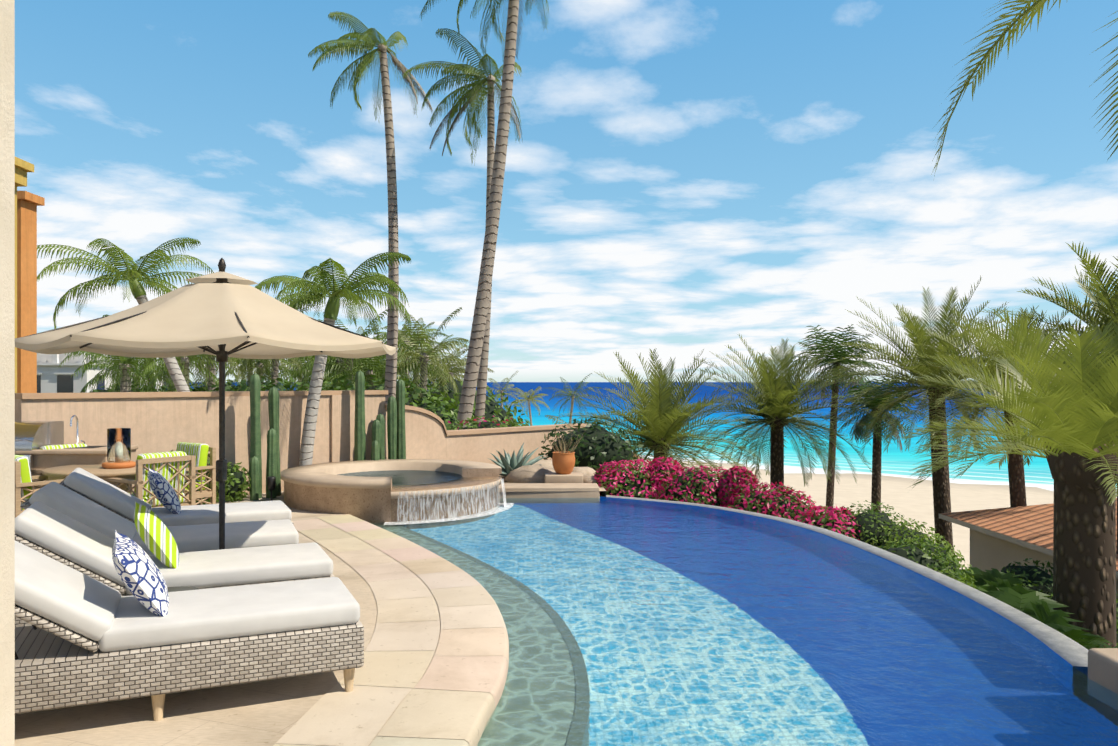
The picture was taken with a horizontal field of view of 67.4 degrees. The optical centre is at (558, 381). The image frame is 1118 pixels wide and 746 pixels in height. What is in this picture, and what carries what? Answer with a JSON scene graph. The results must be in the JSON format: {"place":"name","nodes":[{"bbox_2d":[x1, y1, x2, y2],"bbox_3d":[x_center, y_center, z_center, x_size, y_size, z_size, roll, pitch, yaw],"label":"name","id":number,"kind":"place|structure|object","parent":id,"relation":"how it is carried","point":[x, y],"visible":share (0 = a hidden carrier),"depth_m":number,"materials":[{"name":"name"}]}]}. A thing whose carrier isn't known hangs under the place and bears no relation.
{"place":"outdoors","nodes":[
{"label":"outdoors","id":0,"kind":"place"},
{"bbox_2d":[167,586,197,591],"bbox_3d":[-2.302,1.462,4.973,0.330,0.420,0.330,0,0,-2],"label":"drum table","id":1,"kind":"object","parent":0,"point":[175,589],"visible":0.1,"depth_m":5.08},
{"bbox_2d":[15,487,605,745],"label":"deck","id":2,"kind":"structure","parent":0,"point":[272,712],"depth_m":4.22,"materials":[{"name":"stone"}]},
{"bbox_2d":[0,0,44,745],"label":"villa","id":3,"kind":"object","parent":2,"relation":"on","point":[18,272],"visible":0.83,"depth_m":3.09,"materials":[{"name":"yellow paint"}]},
{"bbox_2d":[15,455,63,517],"bbox_3d":[-5.301,1.196,8.490,0.642,0.951,0.640,0,0,33],"label":"chair","id":4,"kind":"object","parent":2,"relation":"on","point":[25,486],"visible":0.15,"depth_m":8.17,"materials":[{"name":"brown wood"}]},
{"bbox_2d":[34,443,86,486],"bbox_3d":[-5.520,1.196,9.542,0.640,0.951,0.642,0,0,33],"label":"chair","id":5,"kind":"object","parent":2,"relation":"on","point":[59,447],"visible":0.08,"depth_m":9.55,"materials":[{"name":"fabric"}]},
{"bbox_2d":[15,415,137,490],"bbox_3d":[-6.553,1.032,9.687,2.960,1.281,0.835,0,0,-2],"label":"barbecue counter","id":6,"kind":"object","parent":2,"relation":"on","point":[32,438],"visible":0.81,"depth_m":9.41,"materials":[{"name":"stone"}]},
{"bbox_2d":[42,464,135,492],"bbox_3d":[-4.885,1.300,9.125,1.260,0.745,1.260,0,0,-2],"label":"dining table","id":7,"kind":"object","parent":2,"relation":"on","point":[65,471],"visible":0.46,"depth_m":8.72,"materials":[{"name":"brown wood"}]},
{"bbox_2d":[102,461,135,468],"bbox_3d":[-4.763,0.836,9.079,0.330,0.180,0.330,0,0,-2],"label":"lantern base","id":8,"kind":"object","parent":7,"relation":"on","point":[122,465],"visible":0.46,"depth_m":8.95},
{"bbox_2d":[107,428,130,462],"bbox_3d":[-4.763,0.685,9.079,0.230,0.360,0.230,0,0,-2],"label":"lantern glass","id":9,"kind":"object","parent":8,"relation":"on","point":[118,445],"visible":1,"depth_m":8.98,"materials":[{"name":"clear glass"}]},
{"bbox_2d":[104,451,195,507],"bbox_3d":[-4.249,1.196,8.709,0.640,0.951,0.642,0,0,33],"label":"chair","id":10,"kind":"object","parent":2,"relation":"on","point":[170,467],"visible":0.52,"depth_m":8.56,"materials":[{"name":"brown wood"}]},
{"bbox_2d":[20,482,298,554],"bbox_3d":[-3.095,1.225,6.569,2.000,0.894,0.720,0,0,-23],"label":"lounger","id":11,"kind":"object","parent":2,"relation":"on","point":[96,516],"visible":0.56,"depth_m":6.44,"materials":[{"name":"fabric"}]},
{"bbox_2d":[15,502,334,626],"bbox_3d":[-2.541,1.225,5.504,2.000,0.894,0.720,0,0,-24],"label":"lounger","id":12,"kind":"object","parent":2,"relation":"on","point":[48,531],"visible":0.31,"depth_m":5.32,"materials":[{"name":"fabric"}]},
{"bbox_2d":[134,501,178,568],"bbox_3d":[-2.614,1.002,5.447,0.270,0.429,0.524,0,0,-24],"label":"pillow","id":13,"kind":"object","parent":12,"relation":"on","point":[155,535],"visible":0.98,"depth_m":5.30,"materials":[{"name":"green fabric"}]},
{"bbox_2d":[59,468,293,525],"bbox_3d":[-3.518,1.225,7.689,2.000,0.894,0.720,0,0,-25],"label":"lounger","id":14,"kind":"object","parent":2,"relation":"on","point":[99,491],"visible":0.35,"depth_m":7.50,"materials":[{"name":"fabric"}]},
{"bbox_2d":[148,467,180,513],"bbox_3d":[-3.591,1.002,7.631,0.270,0.429,0.524,0,0,-25],"label":"pillow","id":15,"kind":"object","parent":14,"relation":"on","point":[163,490],"visible":1,"depth_m":7.48,"materials":[{"name":"blue fabric"}]},
{"bbox_2d":[15,541,363,720],"bbox_3d":[-2.101,1.225,4.417,2.000,0.894,0.720,0,0,-24],"label":"lounger","id":16,"kind":"object","parent":2,"relation":"on","point":[83,639],"visible":0.98,"depth_m":4.19,"materials":[{"name":"fabric"}]},
{"bbox_2d":[112,530,168,616],"bbox_3d":[-2.175,1.002,4.361,0.270,0.429,0.524,0,0,-24],"label":"pillow","id":17,"kind":"object","parent":16,"relation":"on","point":[140,574],"visible":0.98,"depth_m":4.21,"materials":[{"name":"white fabric"}]},
{"bbox_2d":[176,442,215,504],"bbox_3d":[-4.468,1.196,9.761,0.642,0.951,0.640,0,0,33],"label":"chair","id":18,"kind":"object","parent":2,"relation":"on","point":[199,451],"visible":0.4,"depth_m":9.80,"materials":[{"name":"brown wood"}]},
{"bbox_2d":[15,258,395,549],"bbox_3d":[-2.485,0.377,6.183,2.510,2.590,2.510,0,0,-2],"label":"umbrella","id":19,"kind":"object","parent":2,"relation":"on","point":[222,315],"visible":0.83,"depth_m":5.70,"materials":[{"name":"beige fabric"}]},
{"bbox_2d":[206,491,283,504],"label":"ground","id":20,"kind":"structure","parent":2,"relation":"on","point":[245,499],"depth_m":11.98,"materials":[{"name":"stone"}]},
{"bbox_2d":[170,450,228,504],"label":"shrub wall","id":21,"kind":"structure","parent":20,"relation":"on","point":[208,486],"depth_m":11.07,"materials":[{"name":"green"}]},
{"bbox_2d":[216,462,250,501],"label":"shrub","id":22,"kind":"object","parent":20,"relation":"on","point":[236,484],"depth_m":11.65,"materials":[{"name":"green plant"}]},
{"bbox_2d":[267,476,275,500],"bbox_3d":[-4.013,1.497,11.703,0.120,0.350,0.120,0,0,-2],"label":"landscape light","id":23,"kind":"object","parent":20,"relation":"on","point":[271,482],"visible":0.96,"depth_m":11.66,"materials":[{"name":"black plastic"}]},
{"bbox_2d":[249,371,405,500],"bbox_3d":[-3.493,0.743,12.957,0.372,1.857,2.917,0,0,40],"label":"cactus","id":24,"kind":"object","parent":20,"relation":"on","point":[396,435],"visible":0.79,"depth_m":13.38,"materials":[{"name":"green plant"}]},
{"bbox_2d":[255,252,411,465],"bbox_3d":[-3.447,-0.144,13.005,2.510,3.648,2.763,0,0,-2],"label":"palm","id":25,"kind":"object","parent":20,"relation":"on","point":[321,288],"visible":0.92,"depth_m":12.77,"materials":[{"name":"green plant"}]},
{"bbox_2d":[15,390,586,494],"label":"garden wall","id":26,"kind":"structure","parent":2,"relation":"on","point":[156,422],"depth_m":12.53,"materials":[{"name":"beige paint"}]},
{"bbox_2d":[273,514,508,745],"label":"stone walkway","id":27,"kind":"structure","parent":2,"relation":"on","point":[465,662],"depth_m":5.11,"materials":[{"name":"stone"}]},
{"bbox_2d":[281,459,501,522],"bbox_3d":[-2.373,1.812,12.053,3.089,1.120,3.090,0,0,-2],"label":"hot tub","id":28,"kind":"object","parent":2,"relation":"on","point":[322,488],"visible":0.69,"depth_m":10.89,"materials":[{"name":"stone"}]},
{"bbox_2d":[338,470,462,485],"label":"tub water","id":29,"kind":"structure","parent":28,"relation":"on","point":[408,477],"depth_m":12.30,"materials":[{"name":"blue liquid"}]},
{"bbox_2d":[499,472,599,497],"bbox_3d":[-0.314,1.937,13.372,1.843,0.870,1.110,0,0,-2],"label":"pool ledge","id":30,"kind":"object","parent":2,"relation":"on","point":[556,485],"visible":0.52,"depth_m":12.84,"materials":[{"name":"stone"}]},
{"bbox_2d":[542,430,585,473],"bbox_3d":[0.087,1.132,13.740,0.717,0.740,0.603,0,0,-2],"label":"pot","id":31,"kind":"object","parent":30,"relation":"on","point":[563,462],"visible":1,"depth_m":13.60,"materials":[{"name":"ceramic"}]},
{"label":"garden soil","id":32,"kind":"structure","parent":2,"relation":"on","visible":0},
{"bbox_2d":[37,237,213,391],"bbox_3d":[-8.787,-0.371,17.429,4.040,5.216,3.442,0,0,-2],"label":"palm","id":33,"kind":"object","parent":32,"relation":"on","point":[133,277],"visible":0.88,"depth_m":17.00,"materials":[{"name":"green plant"}]},
{"bbox_2d":[308,11,431,403],"bbox_3d":[-4.878,-3.728,22.035,2.441,11.635,3.596,0,0,28],"label":"palm","id":34,"kind":"object","parent":32,"relation":"on","point":[382,49],"visible":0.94,"depth_m":21.74,"materials":[{"name":"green plant"}]},
{"bbox_2d":[321,374,455,429],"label":"shrubs","id":35,"kind":"object","parent":32,"relation":"on","point":[415,396],"visible":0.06,"depth_m":25.36,"materials":[{"name":"green plant"}]},
{"bbox_2d":[335,377,487,428],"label":"shrubs","id":36,"kind":"object","parent":32,"relation":"on","point":[413,401],"visible":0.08,"depth_m":26.48,"materials":[{"name":"green plant"}]},
{"bbox_2d":[403,28,522,422],"bbox_3d":[-2.076,-3.133,21.057,2.671,10.423,4.085,0,0,25],"label":"palm","id":37,"kind":"object","parent":32,"relation":"on","point":[470,98],"visible":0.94,"depth_m":20.81,"materials":[{"name":"green plant"}]},
{"bbox_2d":[420,0,549,428],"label":"palm","id":38,"kind":"object","parent":32,"relation":"on","point":[467,398],"visible":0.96,"depth_m":18.82,"materials":[{"name":"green plant"}]},
{"bbox_2d":[445,416,524,429],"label":"shrub","id":39,"kind":"object","parent":32,"relation":"on","point":[488,423],"visible":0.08,"depth_m":17.40,"materials":[{"name":"green plant"}]},
{"bbox_2d":[488,443,548,475],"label":"agave","id":40,"kind":"object","parent":32,"relation":"on","point":[507,463],"visible":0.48,"depth_m":14.39,"materials":[{"name":"green plant"}]},
{"bbox_2d":[504,460,596,482],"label":"rocks","id":41,"kind":"object","parent":32,"relation":"on","point":[534,473],"visible":0.4,"depth_m":13.88,"materials":[{"name":"beige stone"}]},
{"bbox_2d":[538,417,642,471],"bbox_3d":[0.608,1.388,16.013,2.013,1.453,2.048,0,0,-2],"label":"shrub","id":42,"kind":"object","parent":32,"relation":"on","point":[597,445],"visible":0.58,"depth_m":15.54,"materials":[{"name":"green plant"}]},
{"bbox_2d":[15,0,1117,381],"label":"sky","id":43,"kind":"structure","parent":0,"point":[685,178],"materials":[{"name":"blue"}]},
{"bbox_2d":[190,382,1116,497],"bbox_3d":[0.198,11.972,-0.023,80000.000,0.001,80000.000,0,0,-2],"label":"sea","id":44,"kind":"structure","parent":0,"point":[895,462],"depth_m":177.50,"materials":[{"name":"blue liquid"}]},
{"bbox_2d":[371,497,1117,745],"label":"pool water","id":45,"kind":"structure","parent":0,"point":[629,622],"depth_m":5.68,"materials":[{"name":"blue liquid"}]},
{"bbox_2d":[384,479,513,524],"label":"waterfall","id":46,"kind":"structure","parent":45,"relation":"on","point":[503,507],"depth_m":10.88,"materials":[{"name":"white liquid"}]},
{"bbox_2d":[631,458,1053,568],"bbox_3d":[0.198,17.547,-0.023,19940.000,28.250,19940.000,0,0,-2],"label":"ground","id":47,"kind":"structure","parent":0,"point":[905,501],"depth_m":84.19,"materials":[{"name":"beige sand"}]},
{"bbox_2d":[37,351,168,392],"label":"white villa","id":48,"kind":"object","parent":47,"relation":"on","point":[53,376],"visible":0.15,"depth_m":47.15,"materials":[{"name":"grey paint"}]},
{"bbox_2d":[59,314,158,391],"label":"palm","id":49,"kind":"object","parent":47,"relation":"on","point":[115,370],"visible":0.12,"depth_m":30.25,"materials":[{"name":"green plant"}]},
{"bbox_2d":[83,382,166,392],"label":"hedge","id":50,"kind":"object","parent":47,"relation":"on","point":[96,390],"depth_m":33.40,"materials":[{"name":"green plant"}]},
{"bbox_2d":[64,351,195,392],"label":"palm","id":51,"kind":"object","parent":47,"relation":"on","point":[123,379],"visible":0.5,"depth_m":29.26,"materials":[{"name":"green plant"}]},
{"bbox_2d":[89,357,170,391],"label":"palm","id":52,"kind":"object","parent":47,"relation":"on","point":[107,377],"visible":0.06,"depth_m":36.26,"materials":[{"name":"green plant"}]},
{"bbox_2d":[137,383,201,391],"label":"shrub","id":53,"kind":"object","parent":47,"relation":"on","point":[162,387],"depth_m":30.06,"materials":[{"name":"green plant"}]},
{"bbox_2d":[138,355,238,388],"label":"palm","id":54,"kind":"object","parent":47,"relation":"on","point":[169,375],"visible":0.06,"depth_m":32.15,"materials":[{"name":"green plant"}]},
{"bbox_2d":[141,354,238,391],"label":"palm","id":55,"kind":"object","parent":47,"relation":"on","point":[184,362],"visible":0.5,"depth_m":27.01,"materials":[{"name":"green plant"}]},
{"bbox_2d":[164,379,249,391],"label":"shrub","id":56,"kind":"object","parent":47,"relation":"on","point":[228,381],"depth_m":35.88,"materials":[{"name":"green plant"}]},
{"bbox_2d":[159,355,282,391],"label":"palm","id":57,"kind":"object","parent":47,"relation":"on","point":[212,370],"visible":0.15,"depth_m":27.69,"materials":[{"name":"green plant"}]},
{"bbox_2d":[192,380,285,391],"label":"shrub","id":58,"kind":"object","parent":47,"relation":"on","point":[200,389],"depth_m":26.88,"materials":[{"name":"green plant"}]},
{"bbox_2d":[216,358,291,386],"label":"palm","id":59,"kind":"object","parent":47,"relation":"on","point":[247,374],"visible":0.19,"depth_m":37.28,"materials":[{"name":"green plant"}]},
{"bbox_2d":[216,358,298,389],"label":"palm","id":60,"kind":"object","parent":47,"relation":"on","point":[259,363],"visible":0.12,"depth_m":37.28,"materials":[{"name":"green plant"}]},
{"bbox_2d":[208,376,335,391],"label":"shrub","id":61,"kind":"object","parent":47,"relation":"on","point":[281,387],"visible":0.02,"depth_m":23.68,"materials":[{"name":"green plant"}]},
{"bbox_2d":[237,307,314,387],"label":"palm","id":62,"kind":"object","parent":47,"relation":"on","point":[274,371],"visible":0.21,"depth_m":30.41,"materials":[{"name":"green plant"}]},
{"bbox_2d":[251,357,331,389],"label":"palm","id":63,"kind":"object","parent":47,"relation":"on","point":[293,372],"visible":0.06,"depth_m":35.81,"materials":[{"name":"green plant"}]},
{"bbox_2d":[269,357,324,390],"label":"palm","id":64,"kind":"object","parent":47,"relation":"on","point":[299,380],"visible":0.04,"depth_m":39.93,"materials":[{"name":"green plant"}]},
{"bbox_2d":[289,356,374,385],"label":"palm","id":65,"kind":"object","parent":47,"relation":"on","point":[328,378],"visible":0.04,"depth_m":36.00,"materials":[{"name":"green plant"}]},
{"bbox_2d":[283,329,383,389],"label":"palm","id":66,"kind":"object","parent":47,"relation":"on","point":[334,371],"visible":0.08,"depth_m":31.21,"materials":[{"name":"green plant"}]},
{"bbox_2d":[286,309,416,390],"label":"palm","id":67,"kind":"object","parent":47,"relation":"on","point":[349,362],"visible":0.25,"depth_m":28.04,"materials":[{"name":"green plant"}]},
{"bbox_2d":[310,331,434,389],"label":"palm","id":68,"kind":"object","parent":47,"relation":"on","point":[367,373],"visible":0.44,"depth_m":28.22,"materials":[{"name":"green plant"}]},
{"bbox_2d":[353,336,448,387],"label":"palm","id":69,"kind":"object","parent":47,"relation":"on","point":[405,376],"visible":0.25,"depth_m":31.96,"materials":[{"name":"green plant"}]},
{"bbox_2d":[375,324,435,387],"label":"palm","id":70,"kind":"object","parent":47,"relation":"on","point":[426,331],"visible":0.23,"depth_m":48.96,"materials":[{"name":"green plant"}]},
{"bbox_2d":[382,318,448,386],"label":"palm","id":71,"kind":"object","parent":47,"relation":"on","point":[436,342],"visible":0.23,"depth_m":53.46,"materials":[{"name":"green plant"}]},
{"bbox_2d":[377,307,469,403],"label":"palm","id":72,"kind":"object","parent":47,"relation":"on","point":[424,359],"visible":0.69,"depth_m":27.28,"materials":[{"name":"green plant"}]},
{"bbox_2d":[414,348,468,388],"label":"palm","id":73,"kind":"object","parent":47,"relation":"on","point":[463,351],"visible":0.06,"depth_m":40.43,"materials":[{"name":"green plant"}]},
{"bbox_2d":[418,348,493,390],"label":"palm","id":74,"kind":"object","parent":47,"relation":"on","point":[455,351],"visible":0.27,"depth_m":39.60,"materials":[{"name":"green plant"}]},
{"bbox_2d":[415,379,530,426],"bbox_3d":[-3.889,2.362,31.425,6.573,4.957,6.084,0,0,-2],"label":"shrub","id":75,"kind":"object","parent":47,"relation":"on","point":[493,407],"visible":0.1,"depth_m":30.59,"materials":[{"name":"green plant"}]},
{"bbox_2d":[488,371,525,408],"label":"palm","id":76,"kind":"object","parent":47,"relation":"on","point":[502,390],"visible":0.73,"depth_m":60.75,"materials":[{"name":"green plant"}]},
{"bbox_2d":[506,386,549,425],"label":"palm","id":77,"kind":"object","parent":47,"relation":"on","point":[529,396],"visible":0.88,"depth_m":71.05,"materials":[{"name":"green plant"}]},
{"bbox_2d":[543,373,604,423],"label":"palm","id":78,"kind":"object","parent":47,"relation":"on","point":[573,396],"visible":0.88,"depth_m":62.14,"materials":[{"name":"green plant"}]},
{"bbox_2d":[545,415,615,425],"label":"shrub","id":79,"kind":"object","parent":47,"relation":"on","point":[584,422],"visible":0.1,"depth_m":34.57,"materials":[{"name":"green plant"}]},
{"bbox_2d":[549,348,773,475],"bbox_3d":[3.022,2.784,26.203,6.863,7.726,7.090,0,0,42],"label":"palm","id":80,"kind":"object","parent":47,"relation":"on","point":[662,419],"visible":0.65,"depth_m":25.48,"materials":[{"name":"green plant"}]},
{"bbox_2d":[683,334,892,493],"bbox_3d":[7.436,2.712,28.128,7.077,8.851,7.192,0,0,25],"label":"palm","id":81,"kind":"object","parent":47,"relation":"on","point":[776,408],"visible":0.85,"depth_m":27.64,"materials":[{"name":"green plant"}]},
{"bbox_2d":[791,324,885,507],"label":"palm","id":82,"kind":"object","parent":47,"relation":"on","point":[837,355],"visible":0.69,"depth_m":40.04,"materials":[{"name":"green plant"}]},
{"bbox_2d":[600,495,1087,675],"bbox_3d":[2.337,3.212,4.131,2.890,3.320,18.274,0,0,-2],"label":"pool edge","id":83,"kind":"object","parent":47,"relation":"on","point":[1073,653],"visible":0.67,"depth_m":6.97,"materials":[{"name":"concrete"}]},
{"bbox_2d":[594,459,665,498],"bbox_3d":[1.228,1.893,13.565,1.584,1.306,1.274,0,0,-2],"label":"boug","id":84,"kind":"object","parent":83,"relation":"attached to","point":[632,482],"visible":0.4,"depth_m":13.22,"materials":[{"name":"pink plant"}]},
{"bbox_2d":[594,461,625,492],"bbox_3d":[0.883,1.681,13.803,0.681,0.776,0.672,0,0,-2],"label":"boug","id":85,"kind":"object","parent":84,"relation":"attached to","point":[598,473],"visible":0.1,"depth_m":13.67,"materials":[{"name":"pink"}]},
{"bbox_2d":[652,464,728,506],"bbox_3d":[2.254,1.917,13.053,1.665,1.267,1.270,0,0,-2],"label":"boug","id":86,"kind":"object","parent":83,"relation":"attached to","point":[697,485],"visible":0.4,"depth_m":12.77,"materials":[{"name":"pink plant"}]},
{"bbox_2d":[644,456,682,497],"bbox_3d":[1.681,1.625,13.433,0.774,0.869,0.686,0,0,-2],"label":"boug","id":87,"kind":"object","parent":86,"relation":"attached to","point":[663,468],"visible":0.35,"depth_m":13.24,"materials":[{"name":"pink plant"}]},
{"bbox_2d":[723,482,817,520],"bbox_3d":[3.081,2.015,12.171,1.480,1.151,1.268,0,0,-2],"label":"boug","id":88,"kind":"object","parent":83,"relation":"attached to","point":[776,502],"visible":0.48,"depth_m":11.88,"materials":[{"name":"pink plant"}]},
{"bbox_2d":[717,466,758,506],"bbox_3d":[2.703,1.676,12.663,0.655,0.865,0.667,0,0,-2],"label":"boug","id":89,"kind":"object","parent":88,"relation":"attached to","point":[733,480],"visible":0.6,"depth_m":12.49,"materials":[{"name":"pink plant"}]},
{"bbox_2d":[790,505,860,540],"bbox_3d":[3.598,2.130,11.193,1.160,0.976,1.272,0,0,-2],"label":"flowering bush","id":90,"kind":"object","parent":83,"relation":"on","point":[831,519],"visible":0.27,"depth_m":10.95,"materials":[{"name":"pink plant"}]},
{"bbox_2d":[842,500,908,547],"bbox_3d":[4.112,2.199,11.092,1.259,1.242,1.283,0,0,-2],"label":"hedge","id":91,"kind":"object","parent":47,"relation":"on","point":[869,521],"visible":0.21,"depth_m":10.76,"materials":[{"name":"green plant"}]},
{"bbox_2d":[834,376,925,511],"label":"palm","id":92,"kind":"object","parent":47,"relation":"on","point":[878,427],"visible":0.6,"depth_m":34.19,"materials":[{"name":"green plant"}]},
{"bbox_2d":[864,517,954,557],"bbox_3d":[4.378,2.332,10.565,1.254,1.234,1.248,0,0,-2],"label":"hedge","id":93,"kind":"object","parent":47,"relation":"on","point":[902,530],"visible":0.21,"depth_m":10.41,"materials":[{"name":"green plant"}]},
{"bbox_2d":[876,531,977,588],"bbox_3d":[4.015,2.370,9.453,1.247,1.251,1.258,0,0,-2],"label":"hedge","id":94,"kind":"object","parent":47,"relation":"on","point":[911,552],"visible":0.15,"depth_m":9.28,"materials":[{"name":"green plant"}]},
{"bbox_2d":[816,275,1053,555],"bbox_3d":[11.932,2.023,26.407,7.969,10.546,8.151,0,0,-2],"label":"palm","id":95,"kind":"object","parent":47,"relation":"on","point":[941,492],"visible":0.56,"depth_m":26.11,"materials":[{"name":"green plant"}]},
{"bbox_2d":[927,565,971,586],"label":"hedge","id":96,"kind":"object","parent":47,"relation":"on","point":[946,571],"visible":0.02,"depth_m":8.93,"materials":[{"name":"green"}]},
{"bbox_2d":[882,306,1081,506],"bbox_3d":[11.988,2.430,22.531,6.300,9.065,5.917,0,0,-2],"label":"palm","id":97,"kind":"object","parent":47,"relation":"on","point":[1017,489],"visible":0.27,"depth_m":22.20,"materials":[{"name":"green plant"}]},
{"bbox_2d":[960,567,1044,596],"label":"fern","id":98,"kind":"object","parent":47,"relation":"on","point":[979,575],"visible":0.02,"depth_m":11.19,"materials":[{"name":"green plant"}]},
{"bbox_2d":[895,307,1117,647],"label":"palm","id":99,"kind":"object","parent":47,"relation":"on","point":[1069,418],"visible":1,"depth_m":8.88,"materials":[{"name":"green plant"}]},
{"bbox_2d":[967,577,1052,608],"bbox_3d":[4.873,3.096,9.705,2.161,1.553,2.214,0,0,-2],"label":"fern","id":100,"kind":"object","parent":47,"relation":"on","point":[989,586],"depth_m":9.94,"materials":[{"name":"green plant"}]},
{"bbox_2d":[931,0,1117,179],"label":"palm","id":101,"kind":"object","parent":47,"relation":"on","point":[1035,7],"visible":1,"depth_m":7.83,"materials":[{"name":"green plant"}]},
{"bbox_2d":[1000,558,1052,598],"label":"shrub","id":102,"kind":"object","parent":47,"relation":"on","point":[1041,579],"depth_m":16.67,"materials":[{"name":"green plant"}]},
{"bbox_2d":[939,498,1117,608],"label":"house","id":103,"kind":"structure","parent":47,"relation":"on","point":[1000,538],"depth_m":20.20,"materials":[{"name":"paint"}]},
{"bbox_2d":[964,242,1117,553],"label":"palm","id":104,"kind":"object","parent":47,"relation":"on","point":[1108,312],"visible":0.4,"depth_m":16.26,"materials":[{"name":"green plant"}]},
{"bbox_2d":[985,587,1112,649],"bbox_3d":[4.491,3.025,8.378,2.049,1.695,2.088,0,0,-2],"label":"fern","id":105,"kind":"object","parent":47,"relation":"on","point":[1037,603],"visible":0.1,"depth_m":8.53,"materials":[{"name":"green plant"}]},
{"bbox_2d":[1030,615,1117,648],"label":"fern","id":106,"kind":"object","parent":47,"relation":"on","point":[1055,627],"depth_m":7.65,"materials":[{"name":"green plant"}]},
{"bbox_2d":[1045,587,1117,645],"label":"shrub","id":107,"kind":"object","parent":47,"relation":"on","point":[1051,598],"depth_m":14.34,"materials":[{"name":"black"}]},
{"bbox_2d":[1088,648,1117,693],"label":"wall","id":108,"kind":"structure","parent":0,"point":[1102,666],"depth_m":4.90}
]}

